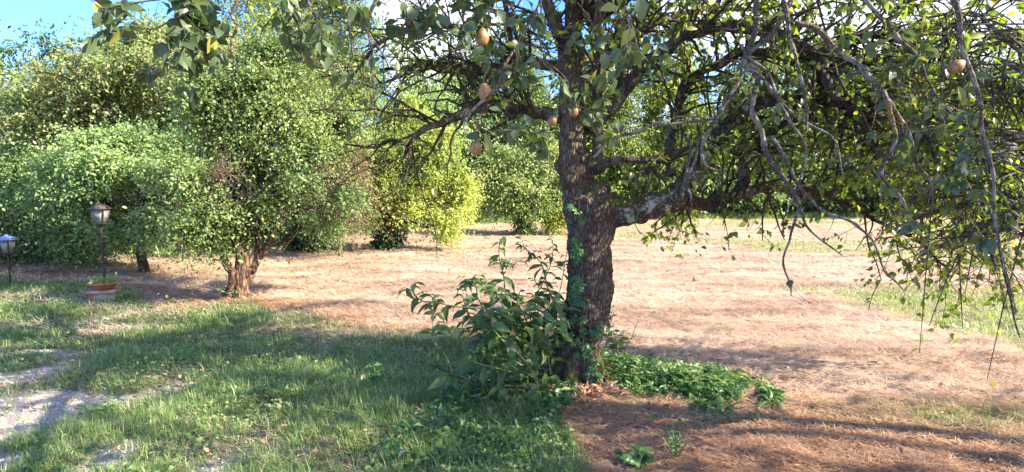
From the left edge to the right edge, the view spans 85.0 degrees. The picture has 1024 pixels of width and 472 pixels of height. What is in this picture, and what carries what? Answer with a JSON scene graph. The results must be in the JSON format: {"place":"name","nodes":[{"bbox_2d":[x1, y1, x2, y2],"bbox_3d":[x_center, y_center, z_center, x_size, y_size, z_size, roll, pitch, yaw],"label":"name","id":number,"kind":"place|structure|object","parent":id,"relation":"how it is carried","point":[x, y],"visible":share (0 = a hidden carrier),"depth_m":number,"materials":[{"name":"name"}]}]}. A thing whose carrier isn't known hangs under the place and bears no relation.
{"place":"outdoors","nodes":[
{"label":"outdoors","id":0,"kind":"place"},
{"bbox_2d":[0,211,988,265],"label":"edge grass","id":1,"kind":"structure","parent":0,"point":[500,220],"depth_m":23.83,"materials":[{"name":"plant"}]},
{"bbox_2d":[0,188,1023,471],"bbox_3d":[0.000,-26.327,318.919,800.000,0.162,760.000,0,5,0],"label":"ground","id":2,"kind":"structure","parent":0,"point":[424,264],"depth_m":6.01,"materials":[{"name":"brown soil"}]},
{"bbox_2d":[0,234,18,285],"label":"garden lamp","id":3,"kind":"object","parent":2,"relation":"on","point":[8,243],"visible":0.96,"depth_m":8.73,"materials":[{"name":"metal"}]},
{"bbox_2d":[0,41,40,111],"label":"woodland tree","id":4,"kind":"object","parent":2,"relation":"on","point":[5,72],"visible":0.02,"depth_m":18.56,"materials":[{"name":"green plant"}]},
{"bbox_2d":[0,103,68,154],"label":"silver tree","id":5,"kind":"object","parent":2,"relation":"on","point":[25,142],"visible":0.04,"depth_m":13.87,"materials":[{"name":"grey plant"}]},
{"bbox_2d":[11,329,71,348],"bbox_3d":[-4.721,1.072,5.601,0.393,0.140,0.492,-2,5,-20],"label":"broadleaf weed","id":6,"kind":"object","parent":2,"relation":"on","point":[53,342],"visible":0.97,"depth_m":5.56,"materials":[{"name":"green plant"}]},
{"bbox_2d":[0,205,104,264],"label":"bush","id":7,"kind":"object","parent":2,"relation":"on","point":[6,221],"visible":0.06,"depth_m":11.76,"materials":[{"name":"green plant"}]},
{"bbox_2d":[0,210,108,266],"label":"wide bush","id":8,"kind":"object","parent":2,"relation":"on","point":[18,249],"visible":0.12,"depth_m":11.85,"materials":[{"name":"green plant"}]},
{"bbox_2d":[4,190,148,271],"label":"sapling","id":9,"kind":"object","parent":2,"relation":"on","point":[71,253],"visible":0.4,"depth_m":10.98,"materials":[{"name":"green plant"}]},
{"bbox_2d":[0,15,163,155],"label":"woodland tree","id":10,"kind":"object","parent":2,"relation":"on","point":[46,53],"visible":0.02,"depth_m":18.05,"materials":[{"name":"green plant"}]},
{"bbox_2d":[66,261,106,268],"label":"broadleaf weed","id":11,"kind":"object","parent":2,"relation":"on","point":[87,265],"visible":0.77,"depth_m":10.91,"materials":[{"name":"green plant"}]},
{"bbox_2d":[73,392,121,413],"bbox_3d":[-2.854,1.207,3.914,0.314,0.108,0.252,3,6,29],"label":"broadleaf weed","id":12,"kind":"object","parent":2,"relation":"on","point":[108,406],"visible":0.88,"depth_m":3.89,"materials":[{"name":"green plant"}]},
{"bbox_2d":[85,286,121,302],"bbox_3d":[-5.750,0.855,7.889,0.379,0.223,0.372,-2,6,-25],"label":"pedestal","id":13,"kind":"object","parent":2,"relation":"on","point":[98,294],"visible":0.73,"depth_m":7.76,"materials":[{"name":"stone"}]},
{"bbox_2d":[87,280,119,289],"bbox_3d":[-5.753,0.697,7.875,0.370,0.095,0.370,0,5,0],"label":"terracotta bowl","id":14,"kind":"object","parent":13,"relation":"on","point":[109,285],"visible":0.83,"depth_m":7.77,"materials":[{"name":"orange ceramic"}]},
{"bbox_2d":[86,203,112,277],"bbox_3d":[-5.739,0.170,7.829,0.230,1.257,0.230,-1,5,-9],"label":"garden lamp","id":15,"kind":"object","parent":14,"relation":"on","point":[99,213],"visible":0.95,"depth_m":7.75,"materials":[{"name":"metal"}]},
{"bbox_2d":[84,273,127,288],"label":"bowl plant","id":16,"kind":"object","parent":14,"relation":"in","point":[102,280],"visible":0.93,"depth_m":7.81,"materials":[{"name":"green plant"}]},
{"bbox_2d":[0,94,240,276],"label":"leafy tree","id":17,"kind":"object","parent":2,"relation":"on","point":[64,187],"visible":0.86,"depth_m":10.03,"materials":[{"name":"green plant"}]},
{"bbox_2d":[0,349,244,471],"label":"gravel","id":18,"kind":"structure","parent":2,"relation":"on","point":[35,417],"depth_m":3.90,"materials":[{"name":"grey gravel"}]},
{"bbox_2d":[114,286,144,298],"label":"broadleaf weed","id":19,"kind":"object","parent":2,"relation":"on","point":[125,294],"visible":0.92,"depth_m":7.90,"materials":[{"name":"green plant"}]},
{"bbox_2d":[74,2,262,189],"bbox_3d":[-12.101,-3.209,20.260,7.535,10.032,8.283,0,5,0],"label":"woodland tree","id":20,"kind":"object","parent":2,"relation":"on","point":[166,121],"visible":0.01,"depth_m":18.97,"materials":[{"name":"green plant"}]},
{"bbox_2d":[0,0,388,257],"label":"tree","id":21,"kind":"object","parent":2,"relation":"on","point":[48,101],"visible":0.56,"depth_m":11.03,"materials":[{"name":"green plant"}]},
{"bbox_2d":[217,285,236,298],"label":"broadleaf weed","id":22,"kind":"object","parent":2,"relation":"on","point":[229,292],"visible":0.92,"depth_m":7.83,"materials":[{"name":"green plant"}]},
{"bbox_2d":[115,11,391,303],"bbox_3d":[-3.550,-1.125,8.149,3.789,4.480,3.970,0,5,0],"label":"gnarled tree","id":23,"kind":"object","parent":2,"relation":"on","point":[256,122],"visible":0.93,"depth_m":7.67,"materials":[{"name":"green plant"}]},
{"bbox_2d":[151,0,369,227],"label":"woodland tree","id":24,"kind":"object","parent":2,"relation":"on","point":[256,16],"visible":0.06,"depth_m":19.16,"materials":[{"name":"green plant"}]},
{"bbox_2d":[0,279,581,471],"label":"clover","id":25,"kind":"object","parent":2,"relation":"on","point":[191,438],"visible":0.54,"depth_m":3.67,"materials":[{"name":"green plant"}]},
{"bbox_2d":[0,271,602,471],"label":"lawn grass","id":26,"kind":"structure","parent":2,"relation":"on","point":[192,398],"depth_m":4.15,"materials":[{"name":"green plant"}]},
{"bbox_2d":[262,215,352,253],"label":"dark tree","id":27,"kind":"object","parent":2,"relation":"on","point":[296,242],"visible":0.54,"depth_m":13.77,"materials":[{"name":"green plant"}]},
{"bbox_2d":[223,0,426,233],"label":"woodland tree","id":28,"kind":"object","parent":2,"relation":"on","point":[364,95],"visible":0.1,"depth_m":20.33,"materials":[{"name":"green plant"}]},
{"bbox_2d":[325,342,351,357],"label":"broadleaf weed","id":29,"kind":"object","parent":2,"relation":"on","point":[338,348],"visible":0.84,"depth_m":5.12,"materials":[{"name":"green plant"}]},
{"bbox_2d":[280,117,407,260],"bbox_3d":[-3.748,-0.893,12.580,2.969,3.717,3.096,0,5,0],"label":"dry twiggy shrub","id":30,"kind":"object","parent":2,"relation":"on","point":[364,163],"visible":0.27,"depth_m":12.40,"materials":[{"name":"beige plant"}]},
{"bbox_2d":[365,361,390,385],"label":"broadleaf weed","id":31,"kind":"object","parent":2,"relation":"on","point":[375,374],"visible":0.89,"depth_m":4.32,"materials":[{"name":"green plant"}]},
{"bbox_2d":[354,215,418,251],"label":"basal shoots","id":32,"kind":"object","parent":2,"relation":"on","point":[378,243],"visible":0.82,"depth_m":13.92,"materials":[{"name":"green plant"}]},
{"bbox_2d":[321,78,506,252],"bbox_3d":[-2.572,-1.742,14.541,4.937,4.713,3.930,0,5,0],"label":"yellow green tree","id":33,"kind":"object","parent":2,"relation":"on","point":[462,198],"visible":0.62,"depth_m":13.94,"materials":[{"name":"green plant"}]},
{"bbox_2d":[366,0,492,220],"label":"woodland tree","id":34,"kind":"object","parent":2,"relation":"on","point":[433,88],"visible":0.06,"depth_m":24.02,"materials":[{"name":"green plant"}]},
{"bbox_2d":[397,4,537,208],"bbox_3d":[-1.882,-5.410,28.777,8.284,12.980,8.769,-2,5,-22],"label":"woodland tree","id":35,"kind":"object","parent":2,"relation":"on","point":[491,118],"visible":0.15,"depth_m":26.94,"materials":[{"name":"green plant"}]},
{"bbox_2d":[362,343,585,471],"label":"broad ground weeds","id":36,"kind":"object","parent":2,"relation":"on","point":[439,414],"visible":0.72,"depth_m":3.45,"materials":[{"name":"green plant"}]},
{"bbox_2d":[397,234,580,400],"bbox_3d":[-0.104,0.627,4.334,1.455,1.261,0.962,0,5,0],"label":"broadleaf shrub","id":37,"kind":"object","parent":2,"relation":"on","point":[495,341],"visible":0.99,"depth_m":4.18,"materials":[{"name":"green plant"}]},
{"bbox_2d":[0,258,1023,471],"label":"russet straw","id":38,"kind":"object","parent":2,"relation":"on","point":[887,453],"visible":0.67,"depth_m":3.58,"materials":[{"name":"brown plant"}]},
{"bbox_2d":[612,443,652,471],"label":"broadleaf weed","id":39,"kind":"object","parent":38,"relation":"on","point":[638,456],"visible":0.92,"depth_m":3.18,"materials":[{"name":"green plant"}]},
{"bbox_2d":[0,231,1023,470],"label":"fallen leaves","id":40,"kind":"object","parent":2,"relation":"on","point":[900,449],"visible":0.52,"depth_m":4.61,"materials":[{"name":"plant"}]},
{"bbox_2d":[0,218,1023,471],"bbox_3d":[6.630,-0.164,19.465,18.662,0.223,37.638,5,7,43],"label":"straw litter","id":41,"kind":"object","parent":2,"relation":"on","point":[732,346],"visible":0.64,"depth_m":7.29,"materials":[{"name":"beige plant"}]},
{"bbox_2d":[444,357,581,416],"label":"plants","id":42,"kind":"object","parent":2,"relation":"on","point":[559,391],"visible":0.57,"depth_m":4.17,"materials":[{"name":"green plant"}]},
{"bbox_2d":[4,39,1022,215],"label":"woodland","id":43,"kind":"object","parent":2,"relation":"on","point":[655,155],"depth_m":35.74,"materials":[{"name":"green plant"}]},
{"bbox_2d":[6,171,1023,256],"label":"undergrowth","id":44,"kind":"object","parent":2,"relation":"on","point":[783,207],"visible":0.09,"depth_m":28.71,"materials":[{"name":"green plant"}]},
{"bbox_2d":[504,209,540,235],"bbox_3d":[0.411,-0.376,18.628,1.226,1.879,1.326,-3,6,-29],"label":"bush","id":45,"kind":"object","parent":2,"relation":"on","point":[520,223],"visible":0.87,"depth_m":18.53,"materials":[{"name":"green plant"}]},
{"bbox_2d":[457,127,591,234],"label":"orchard tree","id":46,"kind":"object","parent":2,"relation":"on","point":[519,181],"visible":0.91,"depth_m":18.47,"materials":[{"name":"green plant"}]},
{"bbox_2d":[469,0,609,216],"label":"woodland tree","id":47,"kind":"object","parent":2,"relation":"on","point":[542,98],"visible":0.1,"depth_m":27.52,"materials":[{"name":"green plant"}]},
{"bbox_2d":[529,183,567,236],"bbox_3d":[1.628,-0.763,19.049,2.409,2.659,2.606,-1,5,-11],"label":"yellow bush","id":48,"kind":"object","parent":2,"relation":"on","point":[557,220],"visible":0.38,"depth_m":18.75,"materials":[{"name":"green plant"}]},
{"bbox_2d":[81,0,1023,387],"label":"pear tree","id":49,"kind":"object","parent":2,"relation":"on","point":[603,208],"visible":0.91,"depth_m":3.98,"materials":[{"name":"green plant"}]},
{"bbox_2d":[405,16,415,27],"bbox_3d":[-0.387,-0.833,2.135,0.042,0.074,0.042,11,11,-1],"label":"pear","id":50,"kind":"object","parent":49,"relation":"attached to","point":[408,23],"visible":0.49,"depth_m":2.12,"materials":[{"name":"brown food"}]},
{"bbox_2d":[470,135,481,155],"bbox_3d":[-0.146,-0.369,2.276,0.049,0.085,0.048,3,11,0],"label":"pear","id":51,"kind":"object","parent":49,"relation":"attached to","point":[475,148],"visible":1,"depth_m":2.26,"materials":[{"name":"beige food"}]},
{"bbox_2d":[475,22,488,45],"bbox_3d":[-0.113,-0.773,2.140,0.052,0.093,0.052,6,5,0],"label":"pear","id":52,"kind":"object","parent":49,"relation":"attached to","point":[482,37],"visible":0.98,"depth_m":2.12,"materials":[{"name":"food"}]},
{"bbox_2d":[478,76,491,100],"bbox_3d":[-0.111,-0.599,2.274,0.058,0.101,0.058,-9,16,1],"label":"pear","id":53,"kind":"object","parent":49,"relation":"attached to","point":[485,90],"visible":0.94,"depth_m":2.26,"materials":[{"name":"food"}]},
{"bbox_2d":[548,115,556,126],"bbox_3d":[0.208,-0.600,2.858,0.045,0.080,0.045,11,5,-1],"label":"pear","id":54,"kind":"object","parent":49,"relation":"attached to","point":[552,120],"visible":0.84,"depth_m":2.84,"materials":[{"name":"food"}]},
{"bbox_2d":[569,108,577,116],"bbox_3d":[0.314,-0.651,2.853,0.049,0.088,0.049,0,11,0],"label":"pear","id":55,"kind":"object","parent":49,"relation":"hanging from","point":[574,113],"visible":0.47,"depth_m":2.84,"materials":[{"name":"food"}]},
{"bbox_2d":[562,199,605,382],"bbox_3d":[0.548,0.442,4.323,0.369,1.452,0.119,0,5,0],"label":"climbing creeper","id":56,"kind":"object","parent":49,"relation":"attached to","point":[576,300],"visible":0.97,"depth_m":4.33,"materials":[{"name":"green plant"}]},
{"bbox_2d":[946,59,970,73],"bbox_3d":[1.877,-0.720,2.345,0.098,0.056,0.056,-32,4,8],"label":"pear","id":57,"kind":"object","parent":49,"relation":"attached to","point":[958,65],"visible":0.95,"depth_m":2.33,"materials":[{"name":"food"}]},
{"bbox_2d":[508,366,634,406],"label":"dead leaves","id":58,"kind":"object","parent":2,"relation":"on","point":[600,390],"visible":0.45,"depth_m":4.24,"materials":[{"name":"plant"}]},
{"bbox_2d":[603,304,616,348],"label":"broadleaf weed","id":59,"kind":"object","parent":2,"relation":"on","point":[608,325],"visible":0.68,"depth_m":5.41,"materials":[{"name":"green plant"}]},
{"bbox_2d":[546,23,680,198],"bbox_3d":[4.900,-5.646,30.561,8.589,12.418,9.260,-4,6,-38],"label":"woodland tree","id":60,"kind":"object","parent":2,"relation":"on","point":[631,147],"visible":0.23,"depth_m":29.07,"materials":[{"name":"green plant"}]},
{"bbox_2d":[602,327,630,356],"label":"broadleaf weed","id":61,"kind":"object","parent":2,"relation":"on","point":[615,342],"visible":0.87,"depth_m":5.08,"materials":[{"name":"green plant"}]},
{"bbox_2d":[654,425,691,456],"bbox_3d":[0.945,1.231,3.317,0.197,0.195,0.357,0,5,0],"label":"broadleaf weed","id":62,"kind":"object","parent":2,"relation":"on","point":[674,446],"visible":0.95,"depth_m":3.27,"materials":[{"name":"green plant"}]},
{"bbox_2d":[613,38,751,197],"bbox_3d":[8.922,-5.194,29.893,8.550,11.460,8.162,3,6,29],"label":"woodland tree","id":63,"kind":"object","parent":2,"relation":"on","point":[654,113],"visible":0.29,"depth_m":29.38,"materials":[{"name":"green plant"}]},
{"bbox_2d":[599,335,788,438],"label":"plants","id":64,"kind":"object","parent":2,"relation":"on","point":[716,377],"visible":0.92,"depth_m":4.32,"materials":[{"name":"green plant"}]},
{"bbox_2d":[663,19,824,219],"bbox_3d":[12.841,-5.506,30.649,9.432,12.818,8.933,4,6,38],"label":"woodland tree","id":65,"kind":"object","parent":2,"relation":"on","point":[759,197],"visible":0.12,"depth_m":29.32,"materials":[{"name":"green plant"}]},
{"bbox_2d":[536,220,1023,440],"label":"field grass","id":66,"kind":"structure","parent":2,"relation":"on","point":[928,300],"depth_m":7.43,"materials":[{"name":"plant"}]},
{"bbox_2d":[754,31,873,214],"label":"woodland tree","id":67,"kind":"object","parent":2,"relation":"on","point":[807,141],"visible":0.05,"depth_m":30.17,"materials":[{"name":"green plant"}]},
{"bbox_2d":[823,63,1012,215],"bbox_3d":[21.239,-4.865,29.960,9.312,11.417,9.848,-5,7,-43],"label":"woodland tree","id":68,"kind":"object","parent":2,"relation":"on","point":[866,189],"visible":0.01,"depth_m":30.04,"materials":[{"name":"green plant"}]},
{"bbox_2d":[827,0,1023,388],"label":"spreading pear tree","id":69,"kind":"object","parent":2,"relation":"on","point":[1013,89],"visible":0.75,"depth_m":3.09,"materials":[{"name":"green plant"}]},
{"bbox_2d":[914,27,1023,212],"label":"woodland tree","id":70,"kind":"object","parent":2,"relation":"on","point":[987,69],"visible":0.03,"depth_m":29.86,"materials":[{"name":"green plant"}]},
{"bbox_2d":[1000,146,1023,183],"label":"woodland tree","id":71,"kind":"object","parent":2,"relation":"on","point":[1017,167],"visible":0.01,"depth_m":30.66,"materials":[{"name":"green plant"}]},
{"bbox_2d":[0,0,1023,185],"label":"sky","id":72,"kind":"structure","parent":0,"point":[57,12],"materials":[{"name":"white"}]}
]}

